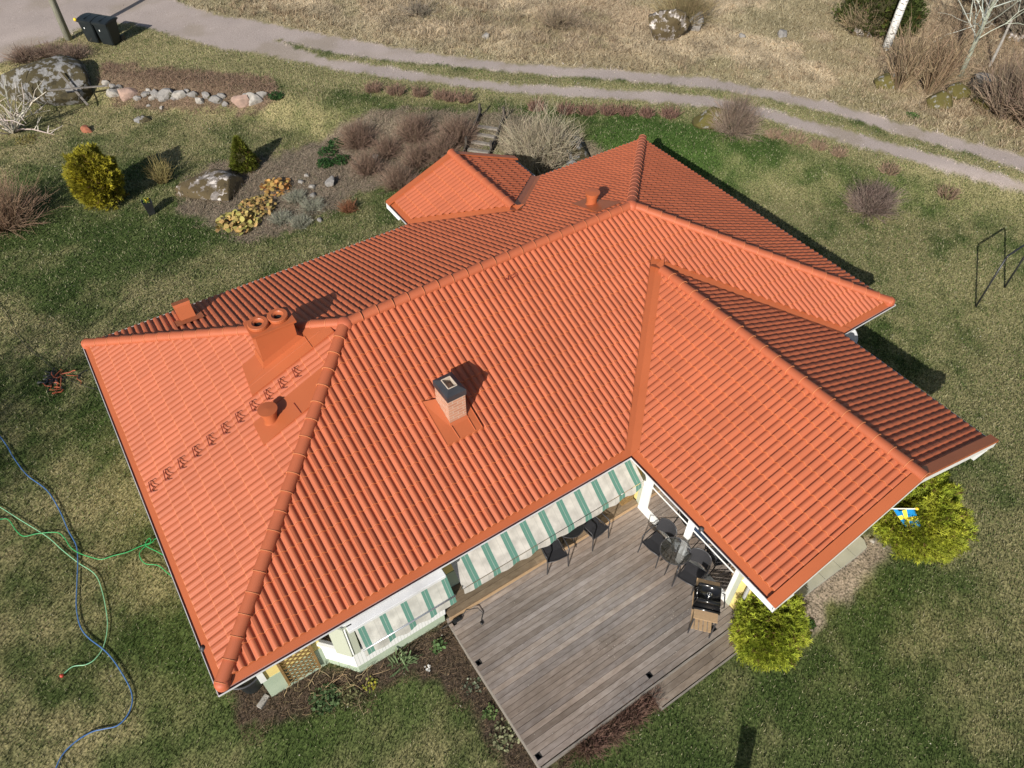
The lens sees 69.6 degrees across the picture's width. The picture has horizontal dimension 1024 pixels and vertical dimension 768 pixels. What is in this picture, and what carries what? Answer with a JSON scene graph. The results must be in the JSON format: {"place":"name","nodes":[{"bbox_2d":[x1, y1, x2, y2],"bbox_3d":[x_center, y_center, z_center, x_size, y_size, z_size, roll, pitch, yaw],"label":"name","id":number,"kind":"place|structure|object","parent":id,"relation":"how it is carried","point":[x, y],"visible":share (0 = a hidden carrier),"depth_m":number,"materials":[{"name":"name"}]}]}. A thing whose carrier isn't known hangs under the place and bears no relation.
{"place":"outdoors","nodes":[
{"label":"outdoors","id":0,"kind":"place"},
{"bbox_2d":[0,0,1023,767],"bbox_3d":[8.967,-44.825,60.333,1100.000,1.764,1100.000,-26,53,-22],"label":"ground","id":1,"kind":"structure","parent":0,"point":[36,20],"depth_m":21.52,"materials":[{"name":"green plant"}]},
{"bbox_2d":[0,38,46,68],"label":"bare shrub","id":2,"kind":"object","parent":1,"relation":"on","point":[20,55],"visible":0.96,"depth_m":31.58,"materials":[{"name":"brown plant"}]},
{"bbox_2d":[0,164,58,239],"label":"bare shrub","id":3,"kind":"object","parent":1,"relation":"on","point":[11,216],"visible":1,"depth_m":24.42,"materials":[{"name":"brown plant"}]},
{"bbox_2d":[0,78,61,134],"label":"bare shrub","id":4,"kind":"object","parent":1,"relation":"on","point":[13,129],"visible":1,"depth_m":28.67,"materials":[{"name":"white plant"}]},
{"bbox_2d":[0,55,92,105],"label":"boulder","id":5,"kind":"object","parent":1,"relation":"on","point":[29,77],"visible":0.86,"depth_m":30.05,"materials":[{"name":"grey stone"}]},
{"bbox_2d":[22,39,74,62],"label":"bare shrub","id":6,"kind":"object","parent":1,"relation":"on","point":[41,51],"visible":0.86,"depth_m":31.73,"materials":[{"name":"brown plant"}]},
{"bbox_2d":[0,507,107,673],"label":"garden hose","id":7,"kind":"object","parent":1,"relation":"on","point":[83,566],"visible":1,"depth_m":16.01,"materials":[{"name":"rubber"}]},
{"bbox_2d":[48,0,72,40],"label":"utility pole","id":8,"kind":"object","parent":1,"relation":"on","point":[60,20],"depth_m":32.42,"materials":[{"name":"grey wood"}]},
{"bbox_2d":[0,436,132,767],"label":"garden hose","id":9,"kind":"object","parent":1,"relation":"on","point":[89,638],"visible":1,"depth_m":15.20,"materials":[{"name":"rubber"}]},
{"bbox_2d":[44,39,96,59],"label":"bare shrub","id":10,"kind":"object","parent":1,"relation":"on","point":[74,52],"visible":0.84,"depth_m":31.76,"materials":[{"name":"brown plant"}]},
{"bbox_2d":[3,518,162,559],"bbox_3d":[-10.019,3.538,16.636,5.054,0.020,0.681,6,48,5],"label":"garden hose","id":11,"kind":"object","parent":1,"relation":"on","point":[145,544],"visible":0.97,"depth_m":16.56,"materials":[{"name":"green rubber"}]},
{"bbox_2d":[73,13,101,42],"bbox_3d":[-18.628,-15.806,32.730,0.863,1.076,0.956,14,49,12],"label":"wheelie bin","id":12,"kind":"object","parent":1,"relation":"on","point":[84,20],"visible":0.66,"depth_m":32.40,"materials":[{"name":"black plastic"}]},
{"bbox_2d":[60,141,128,210],"bbox_3d":[-14.146,-7.038,24.902,1.885,2.335,2.008,-26,53,-22],"label":"evergreen shrub","id":13,"kind":"object","parent":1,"relation":"on","point":[92,173],"visible":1,"depth_m":24.52,"materials":[{"name":"green plant"}]},
{"bbox_2d":[91,15,125,45],"bbox_3d":[-17.819,-15.621,32.568,0.770,1.076,0.900,13,49,12],"label":"wheelie bin","id":14,"kind":"object","parent":1,"relation":"on","point":[106,28],"visible":1,"depth_m":32.32,"materials":[{"name":"black plastic"}]},
{"bbox_2d":[117,87,138,100],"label":"wall stone","id":15,"kind":"object","parent":1,"relation":"on","point":[126,93],"visible":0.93,"depth_m":30.32,"materials":[{"name":"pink stone"}]},
{"bbox_2d":[141,148,176,184],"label":"bare shrub","id":16,"kind":"object","parent":1,"relation":"on","point":[161,178],"visible":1,"depth_m":26.18,"materials":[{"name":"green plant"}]},
{"bbox_2d":[96,60,282,115],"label":"dead plants","id":17,"kind":"object","parent":1,"relation":"on","point":[189,75],"visible":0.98,"depth_m":30.48,"materials":[{"name":"brown plant"}]},
{"bbox_2d":[175,168,243,201],"bbox_3d":[-10.704,-7.062,26.171,2.150,0.794,1.604,12,49,10],"label":"boulder","id":18,"kind":"object","parent":1,"relation":"on","point":[214,184],"visible":0.99,"depth_m":25.75,"materials":[{"name":"grey stone"}]},
{"bbox_2d":[215,209,261,235],"bbox_3d":[-9.189,-5.456,24.680,1.409,0.373,1.312,17,50,15],"label":"bergenia","id":19,"kind":"object","parent":1,"relation":"on","point":[247,219],"visible":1,"depth_m":24.65,"materials":[{"name":"yellow plant"}]},
{"bbox_2d":[230,94,248,107],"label":"wall stone","id":20,"kind":"object","parent":1,"relation":"on","point":[238,101],"visible":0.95,"depth_m":29.61,"materials":[{"name":"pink stone"}]},
{"bbox_2d":[228,135,261,174],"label":"evergreen shrub","id":21,"kind":"object","parent":1,"relation":"on","point":[243,159],"visible":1,"depth_m":26.68,"materials":[{"name":"green plant"}]},
{"bbox_2d":[233,676,261,693],"bbox_3d":[-5.156,5.752,14.402,0.770,0.745,0.670,-26,53,-22],"label":"rain barrel","id":22,"kind":"object","parent":1,"relation":"on","point":[252,685],"visible":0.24,"depth_m":14.17,"materials":[{"name":"black plastic"}]},
{"bbox_2d":[238,194,276,216],"bbox_3d":[-8.770,-6.135,25.368,1.326,0.330,1.324,-26,53,-22],"label":"bergenia","id":23,"kind":"object","parent":1,"relation":"on","point":[259,202],"visible":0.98,"depth_m":25.35,"materials":[{"name":"yellow plant"}]},
{"bbox_2d":[259,177,291,196],"bbox_3d":[-8.386,-7.033,26.143,1.131,0.373,1.091,-7,48,-6],"label":"bergenia","id":24,"kind":"object","parent":1,"relation":"on","point":[268,184],"visible":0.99,"depth_m":26.12,"materials":[{"name":"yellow plant"}]},
{"bbox_2d":[267,208,294,227],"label":"lavender tuft","id":25,"kind":"object","parent":1,"relation":"on","point":[284,216],"visible":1,"depth_m":24.87,"materials":[{"name":"grey plant"}]},
{"bbox_2d":[281,187,309,205],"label":"lavender tuft","id":26,"kind":"object","parent":1,"relation":"on","point":[289,197],"visible":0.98,"depth_m":25.73,"materials":[{"name":"grey plant"}]},
{"bbox_2d":[286,212,314,230],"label":"lavender tuft","id":27,"kind":"object","parent":1,"relation":"on","point":[296,224],"visible":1,"depth_m":24.74,"materials":[{"name":"grey plant"}]},
{"bbox_2d":[295,197,326,215],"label":"lavender tuft","id":28,"kind":"object","parent":1,"relation":"on","point":[307,205],"visible":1,"depth_m":25.37,"materials":[{"name":"grey plant"}]},
{"bbox_2d":[307,682,341,715],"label":"perennial","id":29,"kind":"object","parent":1,"relation":"on","point":[322,702],"visible":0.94,"depth_m":14.57,"materials":[{"name":"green plant"}]},
{"bbox_2d":[174,105,487,244],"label":"dead plants","id":30,"kind":"object","parent":1,"relation":"on","point":[263,181],"visible":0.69,"depth_m":26.76,"materials":[{"name":"brown plant"}]},
{"bbox_2d":[337,197,357,213],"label":"bare shrub","id":31,"kind":"object","parent":1,"relation":"on","point":[349,207],"visible":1,"depth_m":25.19,"materials":[{"name":"brown plant"}]},
{"bbox_2d":[336,683,361,707],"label":"perennial","id":32,"kind":"object","parent":1,"relation":"on","point":[348,695],"visible":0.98,"depth_m":14.69,"materials":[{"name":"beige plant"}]},
{"bbox_2d":[327,111,380,154],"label":"bare shrub","id":33,"kind":"object","parent":1,"relation":"on","point":[356,136],"visible":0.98,"depth_m":27.74,"materials":[{"name":"brown plant"}]},
{"bbox_2d":[342,142,386,180],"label":"bare shrub","id":34,"kind":"object","parent":1,"relation":"on","point":[367,167],"visible":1,"depth_m":26.68,"materials":[{"name":"brown plant"}]},
{"bbox_2d":[363,78,383,93],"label":"hedge tuft","id":35,"kind":"object","parent":1,"relation":"on","point":[376,87],"visible":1,"depth_m":29.83,"materials":[{"name":"brown plant"}]},
{"bbox_2d":[370,125,403,159],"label":"bare shrub","id":36,"kind":"object","parent":1,"relation":"on","point":[389,151],"visible":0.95,"depth_m":27.46,"materials":[{"name":"brown plant"}]},
{"bbox_2d":[227,616,552,767],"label":"dead plants","id":37,"kind":"object","parent":1,"relation":"on","point":[426,664],"visible":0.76,"depth_m":14.72,"materials":[{"name":"brown plant"}]},
{"bbox_2d":[384,80,405,95],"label":"hedge tuft","id":38,"kind":"object","parent":1,"relation":"on","point":[391,92],"visible":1,"depth_m":29.68,"materials":[{"name":"brown plant"}]},
{"bbox_2d":[370,157,421,193],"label":"bare shrub","id":39,"kind":"object","parent":1,"relation":"on","point":[396,181],"visible":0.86,"depth_m":25.99,"materials":[{"name":"brown plant"}]},
{"bbox_2d":[387,644,422,676],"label":"spiky plant","id":40,"kind":"object","parent":1,"relation":"on","point":[401,657],"visible":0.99,"depth_m":15.11,"materials":[{"name":"green plant"}]},
{"bbox_2d":[397,138,433,170],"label":"bare shrub","id":41,"kind":"object","parent":1,"relation":"on","point":[414,161],"visible":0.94,"depth_m":27.04,"materials":[{"name":"brown plant"}]},
{"bbox_2d":[389,107,442,145],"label":"bare shrub","id":42,"kind":"object","parent":1,"relation":"on","point":[414,130],"visible":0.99,"depth_m":27.66,"materials":[{"name":"brown plant"}]},
{"bbox_2d":[392,0,447,21],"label":"bare shrub","id":43,"kind":"object","parent":1,"relation":"on","point":[415,10],"visible":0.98,"depth_m":34.90,"materials":[{"name":"brown plant"}]},
{"bbox_2d":[416,128,465,165],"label":"bare shrub","id":44,"kind":"object","parent":1,"relation":"on","point":[439,151],"visible":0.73,"depth_m":27.12,"materials":[{"name":"brown plant"}]},
{"bbox_2d":[359,0,526,47],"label":"brushwood","id":45,"kind":"object","parent":1,"relation":"on","point":[447,19],"visible":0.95,"depth_m":34.49,"materials":[{"name":"brown plant"}]},
{"bbox_2d":[433,107,481,148],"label":"bare shrub","id":46,"kind":"object","parent":1,"relation":"on","point":[461,130],"visible":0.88,"depth_m":27.56,"materials":[{"name":"brown plant"}]},
{"bbox_2d":[462,103,505,153],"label":"garden stairs","id":47,"kind":"structure","parent":1,"relation":"on","point":[491,143],"depth_m":27.85,"materials":[{"name":"grey wood"}]},
{"bbox_2d":[489,718,519,751],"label":"perennial","id":48,"kind":"object","parent":1,"relation":"on","point":[504,741],"visible":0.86,"depth_m":14.32,"materials":[{"name":"green plant"}]},
{"bbox_2d":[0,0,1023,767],"bbox_3d":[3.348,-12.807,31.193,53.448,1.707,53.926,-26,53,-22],"label":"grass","id":49,"kind":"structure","parent":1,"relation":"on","point":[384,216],"depth_m":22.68,"materials":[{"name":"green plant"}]},
{"bbox_2d":[1,1,1023,189],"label":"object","id":50,"kind":"object","parent":1,"relation":"on","point":[551,78],"visible":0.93,"depth_m":30.86,"materials":[{"name":"grey stone"}]},
{"bbox_2d":[469,103,607,169],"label":"dead plants","id":51,"kind":"object","parent":1,"relation":"on","point":[518,130],"visible":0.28,"depth_m":28.13,"materials":[{"name":"beige plant"}]},
{"bbox_2d":[81,134,998,696],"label":"house","id":52,"kind":"structure","parent":1,"relation":"on","point":[361,456],"depth_m":15.45,"materials":[{"name":"tile"}]},
{"bbox_2d":[276,645,320,685],"bbox_3d":[-4.135,5.288,14.139,0.690,1.620,0.045,-26,53,-22],"label":"trellis","id":53,"kind":"object","parent":52,"relation":"attached to","point":[283,673],"visible":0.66,"depth_m":14.31,"materials":[{"name":"brown wood"}]},
{"bbox_2d":[316,609,445,672],"bbox_3d":[-2.566,4.862,14.806,2.580,2.800,0.645,-26,53,-22],"label":"bay window","id":54,"kind":"structure","parent":52,"relation":"in","point":[341,648],"depth_m":14.69,"materials":[{"name":"white"}]},
{"bbox_2d":[638,476,738,601],"bbox_3d":[3.856,3.130,16.050,0.125,2.220,2.900,-26,53,-22],"label":"glass door","id":55,"kind":"structure","parent":52,"relation":"in","point":[653,503],"depth_m":16.30,"materials":[{"name":"white paint"}]},
{"bbox_2d":[892,507,919,526],"bbox_3d":[8.597,2.831,16.335,1.044,0.704,0.140,19,50,16],"label":"flag","id":56,"kind":"object","parent":52,"relation":"attached to","point":[904,514],"visible":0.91,"depth_m":16.29,"materials":[{"name":"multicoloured fabric"}]},
{"bbox_2d":[494,82,592,175],"bbox_3d":[0.991,-8.958,25.985,4.022,3.182,3.698,-26,53,-22],"label":"bare shrub","id":57,"kind":"object","parent":1,"relation":"on","point":[532,147],"visible":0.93,"depth_m":26.05,"materials":[{"name":"beige plant"}]},
{"bbox_2d":[525,2,587,28],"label":"bare shrub","id":58,"kind":"object","parent":1,"relation":"on","point":[554,18],"visible":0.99,"depth_m":33.91,"materials":[{"name":"brown plant"}]},
{"bbox_2d":[536,130,590,166],"bbox_3d":[1.908,-8.583,27.253,2.284,1.310,1.731,11,49,10],"label":"boulder","id":59,"kind":"object","parent":1,"relation":"on","point":[584,154],"visible":0.32,"depth_m":26.70,"materials":[{"name":"grey stone"}]},
{"bbox_2d":[530,4,622,51],"bbox_3d":[2.984,-16.531,33.833,4.448,0.572,4.985,-4,48,-4],"label":"brushwood","id":60,"kind":"object","parent":1,"relation":"on","point":[550,33],"visible":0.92,"depth_m":33.71,"materials":[{"name":"brown plant"}]},
{"bbox_2d":[575,102,599,115],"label":"hedge tuft","id":61,"kind":"object","parent":1,"relation":"on","point":[582,110],"visible":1,"depth_m":28.64,"materials":[{"name":"brown plant"}]},
{"bbox_2d":[566,717,616,766],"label":"heather tuft","id":62,"kind":"object","parent":1,"relation":"on","point":[589,749],"visible":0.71,"depth_m":14.17,"materials":[{"name":"brown plant"}]},
{"bbox_2d":[445,498,738,767],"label":"deck","id":63,"kind":"structure","parent":1,"relation":"on","point":[579,597],"depth_m":15.49,"materials":[{"name":"brown wood"}]},
{"bbox_2d":[537,533,569,574],"bbox_3d":[0.899,3.630,16.333,0.580,0.934,0.669,-18,50,-16],"label":"chair","id":64,"kind":"object","parent":63,"relation":"on","point":[554,551],"visible":0.46,"depth_m":16.30,"materials":[{"name":"black fabric"}]},
{"bbox_2d":[558,518,584,546],"bbox_3d":[1.276,3.375,16.714,0.684,0.716,0.684,-26,53,-22],"label":"round table","id":65,"kind":"object","parent":63,"relation":"on","point":[576,532],"visible":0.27,"depth_m":16.34,"materials":[{"name":"black plastic"}]},
{"bbox_2d":[583,509,609,550],"bbox_3d":[1.824,3.185,16.742,0.580,0.934,0.669,-32,55,-26],"label":"chair","id":66,"kind":"object","parent":63,"relation":"on","point":[594,527],"visible":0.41,"depth_m":16.72,"materials":[{"name":"black fabric"}]},
{"bbox_2d":[637,518,676,567],"bbox_3d":[3.280,3.504,16.460,0.669,0.932,0.580,-34,56,-27],"label":"chair","id":67,"kind":"object","parent":63,"relation":"on","point":[668,527],"visible":0.99,"depth_m":16.44,"materials":[{"name":"black fabric"}]},
{"bbox_2d":[659,537,691,574],"bbox_3d":[3.553,3.861,16.270,0.704,0.736,0.704,-26,53,-22],"label":"round table","id":68,"kind":"object","parent":63,"relation":"on","point":[677,564],"visible":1,"depth_m":16.10,"materials":[{"name":"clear glass"}]},
{"bbox_2d":[672,547,711,586],"bbox_3d":[3.921,4.061,15.957,0.580,0.933,0.670,29,54,23],"label":"chair","id":69,"kind":"object","parent":63,"relation":"on","point":[690,573],"visible":0.86,"depth_m":15.94,"materials":[{"name":"black fabric"}]},
{"bbox_2d":[687,578,725,637],"bbox_3d":[4.050,4.611,15.370,0.629,1.054,0.912,11,49,9],"label":"grill","id":70,"kind":"object","parent":63,"relation":"on","point":[706,602],"visible":1,"depth_m":15.05,"materials":[{"name":"black metal"}]},
{"bbox_2d":[178,0,1023,153],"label":"dry grass","id":71,"kind":"structure","parent":1,"relation":"on","point":[690,45],"depth_m":32.96,"materials":[{"name":"beige plant"}]},
{"bbox_2d":[554,694,659,767],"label":"dead plants","id":72,"kind":"object","parent":1,"relation":"on","point":[579,748],"visible":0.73,"depth_m":14.38,"materials":[{"name":"brown plant"}]},
{"bbox_2d":[585,697,636,755],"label":"heather tuft","id":73,"kind":"object","parent":1,"relation":"on","point":[618,728],"visible":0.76,"depth_m":14.33,"materials":[{"name":"brown plant"}]},
{"bbox_2d":[614,102,636,118],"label":"hedge tuft","id":74,"kind":"object","parent":1,"relation":"on","point":[625,110],"visible":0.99,"depth_m":28.60,"materials":[{"name":"brown plant"}]},
{"bbox_2d":[607,685,652,737],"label":"heather tuft","id":75,"kind":"object","parent":1,"relation":"on","point":[638,722],"visible":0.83,"depth_m":14.55,"materials":[{"name":"brown plant"}]},
{"bbox_2d":[632,679,666,715],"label":"heather tuft","id":76,"kind":"object","parent":1,"relation":"on","point":[652,702],"visible":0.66,"depth_m":14.72,"materials":[{"name":"brown plant"}]},
{"bbox_2d":[648,9,690,40],"bbox_3d":[6.945,-16.040,33.206,1.864,1.699,1.020,-15,50,-14],"label":"boulder","id":77,"kind":"object","parent":1,"relation":"on","point":[667,25],"visible":0.85,"depth_m":32.71,"materials":[{"name":"grey stone"}]},
{"bbox_2d":[657,102,683,119],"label":"hedge tuft","id":78,"kind":"object","parent":1,"relation":"on","point":[668,113],"visible":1,"depth_m":28.49,"materials":[{"name":"brown plant"}]},
{"bbox_2d":[641,0,725,28],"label":"bare shrub","id":79,"kind":"object","parent":1,"relation":"on","point":[690,8],"visible":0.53,"depth_m":33.46,"materials":[{"name":"brown plant"}]},
{"bbox_2d":[692,106,724,129],"bbox_3d":[7.572,-10.086,28.074,1.390,0.981,1.004,0,48,0],"label":"boulder","id":80,"kind":"object","parent":1,"relation":"on","point":[701,121],"visible":0.59,"depth_m":27.74,"materials":[{"name":"stone"}]},
{"bbox_2d":[702,84,771,142],"bbox_3d":[8.344,-10.193,27.104,2.574,2.074,2.684,-2,48,-2],"label":"bare shrub","id":81,"kind":"object","parent":1,"relation":"on","point":[736,121],"visible":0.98,"depth_m":27.25,"materials":[{"name":"brown plant"}]},
{"bbox_2d":[727,592,813,673],"bbox_3d":[5.319,4.931,15.044,1.743,1.789,1.731,16,50,14],"label":"evergreen shrub","id":82,"kind":"object","parent":1,"relation":"on","point":[763,636],"visible":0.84,"depth_m":14.65,"materials":[{"name":"green plant"}]},
{"bbox_2d":[780,128,810,146],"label":"hedge tuft","id":83,"kind":"object","parent":1,"relation":"on","point":[790,139],"visible":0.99,"depth_m":27.32,"materials":[{"name":"brown plant"}]},
{"bbox_2d":[794,537,866,596],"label":"paving slabs","id":84,"kind":"structure","parent":1,"relation":"on","point":[853,550],"depth_m":16.83,"materials":[{"name":"concrete"}]},
{"bbox_2d":[838,0,887,37],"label":"bare shrub","id":85,"kind":"object","parent":1,"relation":"on","point":[855,20],"visible":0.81,"depth_m":33.11,"materials":[{"name":"brown plant"}]},
{"bbox_2d":[840,171,911,224],"bbox_3d":[12.259,-6.457,25.030,2.597,1.350,2.693,-26,53,-22],"label":"bare shrub","id":86,"kind":"object","parent":1,"relation":"on","point":[876,201],"visible":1,"depth_m":25.02,"materials":[{"name":"brown plant"}]},
{"bbox_2d":[829,0,930,38],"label":"evergreen shrub","id":87,"kind":"object","parent":1,"relation":"on","point":[887,8],"visible":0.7,"depth_m":32.87,"materials":[{"name":"green plant"}]},
{"bbox_2d":[874,71,900,88],"bbox_3d":[15.544,-12.431,30.385,1.364,0.944,0.879,5,48,4],"label":"boulder","id":88,"kind":"object","parent":1,"relation":"on","point":[884,79],"visible":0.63,"depth_m":30.09,"materials":[{"name":"stone"}]},
{"bbox_2d":[877,160,902,175],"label":"hedge tuft","id":89,"kind":"object","parent":1,"relation":"on","point":[895,170],"visible":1,"depth_m":26.15,"materials":[{"name":"brown plant"}]},
{"bbox_2d":[882,0,908,50],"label":"birch tree","id":90,"kind":"object","parent":1,"relation":"on","point":[899,12],"visible":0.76,"depth_m":31.70,"materials":[{"name":"white plant"}]},
{"bbox_2d":[881,3,950,90],"bbox_3d":[15.918,-13.123,29.077,2.644,3.153,2.870,20,51,17],"label":"bare shrub","id":91,"kind":"object","parent":1,"relation":"on","point":[909,73],"visible":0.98,"depth_m":29.16,"materials":[{"name":"beige plant"}]},
{"bbox_2d":[872,470,980,568],"bbox_3d":[9.371,2.888,16.827,2.245,2.016,2.409,-6,48,-5],"label":"evergreen shrub","id":92,"kind":"object","parent":1,"relation":"on","point":[942,531],"visible":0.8,"depth_m":16.35,"materials":[{"name":"green plant"}]},
{"bbox_2d":[926,90,952,108],"bbox_3d":[16.926,-11.207,29.266,1.123,0.778,1.064,-26,53,-22],"label":"boulder","id":93,"kind":"object","parent":1,"relation":"on","point":[937,100],"visible":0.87,"depth_m":29.01,"materials":[{"name":"stone"}]},
{"bbox_2d":[866,0,1023,132],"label":"brushwood","id":94,"kind":"object","parent":1,"relation":"on","point":[978,44],"visible":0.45,"depth_m":32.35,"materials":[{"name":"brown plant"}]},
{"bbox_2d":[936,182,962,199],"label":"hedge tuft","id":95,"kind":"object","parent":1,"relation":"on","point":[958,190],"visible":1,"depth_m":25.56,"materials":[{"name":"brown plant"}]},
{"bbox_2d":[904,9,995,94],"bbox_3d":[17.012,-12.938,28.888,2.870,3.200,2.206,2,48,1],"label":"bare shrub","id":96,"kind":"object","parent":1,"relation":"on","point":[938,78],"visible":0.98,"depth_m":28.91,"materials":[{"name":"beige plant"}]},
{"bbox_2d":[946,82,970,99],"bbox_3d":[18.036,-11.724,29.780,1.036,0.810,0.776,-26,53,-22],"label":"boulder","id":97,"kind":"object","parent":1,"relation":"on","point":[958,89],"visible":0.71,"depth_m":29.49,"materials":[{"name":"stone"}]},
{"bbox_2d":[938,0,1023,76],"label":"young tree","id":98,"kind":"object","parent":1,"relation":"on","point":[985,15],"visible":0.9,"depth_m":29.41,"materials":[{"name":"grey plant"}]},
{"bbox_2d":[968,72,998,92],"bbox_3d":[19.376,-12.359,30.256,1.240,0.500,1.240,-26,53,-22],"label":"boulder","id":99,"kind":"object","parent":1,"relation":"on","point":[977,77],"visible":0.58,"depth_m":30.07,"materials":[{"name":"grey stone"}]},
{"bbox_2d":[968,37,1023,120],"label":"bare shrub","id":100,"kind":"object","parent":1,"relation":"on","point":[995,99],"visible":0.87,"depth_m":27.97,"materials":[{"name":"brown plant"}]},
{"bbox_2d":[975,244,1023,307],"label":"swing frame","id":101,"kind":"object","parent":1,"relation":"on","point":[999,268],"visible":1,"depth_m":22.03,"materials":[{"name":"black metal"}]},
{"bbox_2d":[992,0,1023,36],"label":"bare shrub","id":102,"kind":"object","parent":1,"relation":"on","point":[1017,27],"visible":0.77,"depth_m":32.76,"materials":[{"name":"brown plant"}]},
{"bbox_2d":[1000,72,1023,127],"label":"bare shrub","id":103,"kind":"object","parent":1,"relation":"on","point":[1020,115],"visible":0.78,"depth_m":27.61,"materials":[{"name":"brown plant"}]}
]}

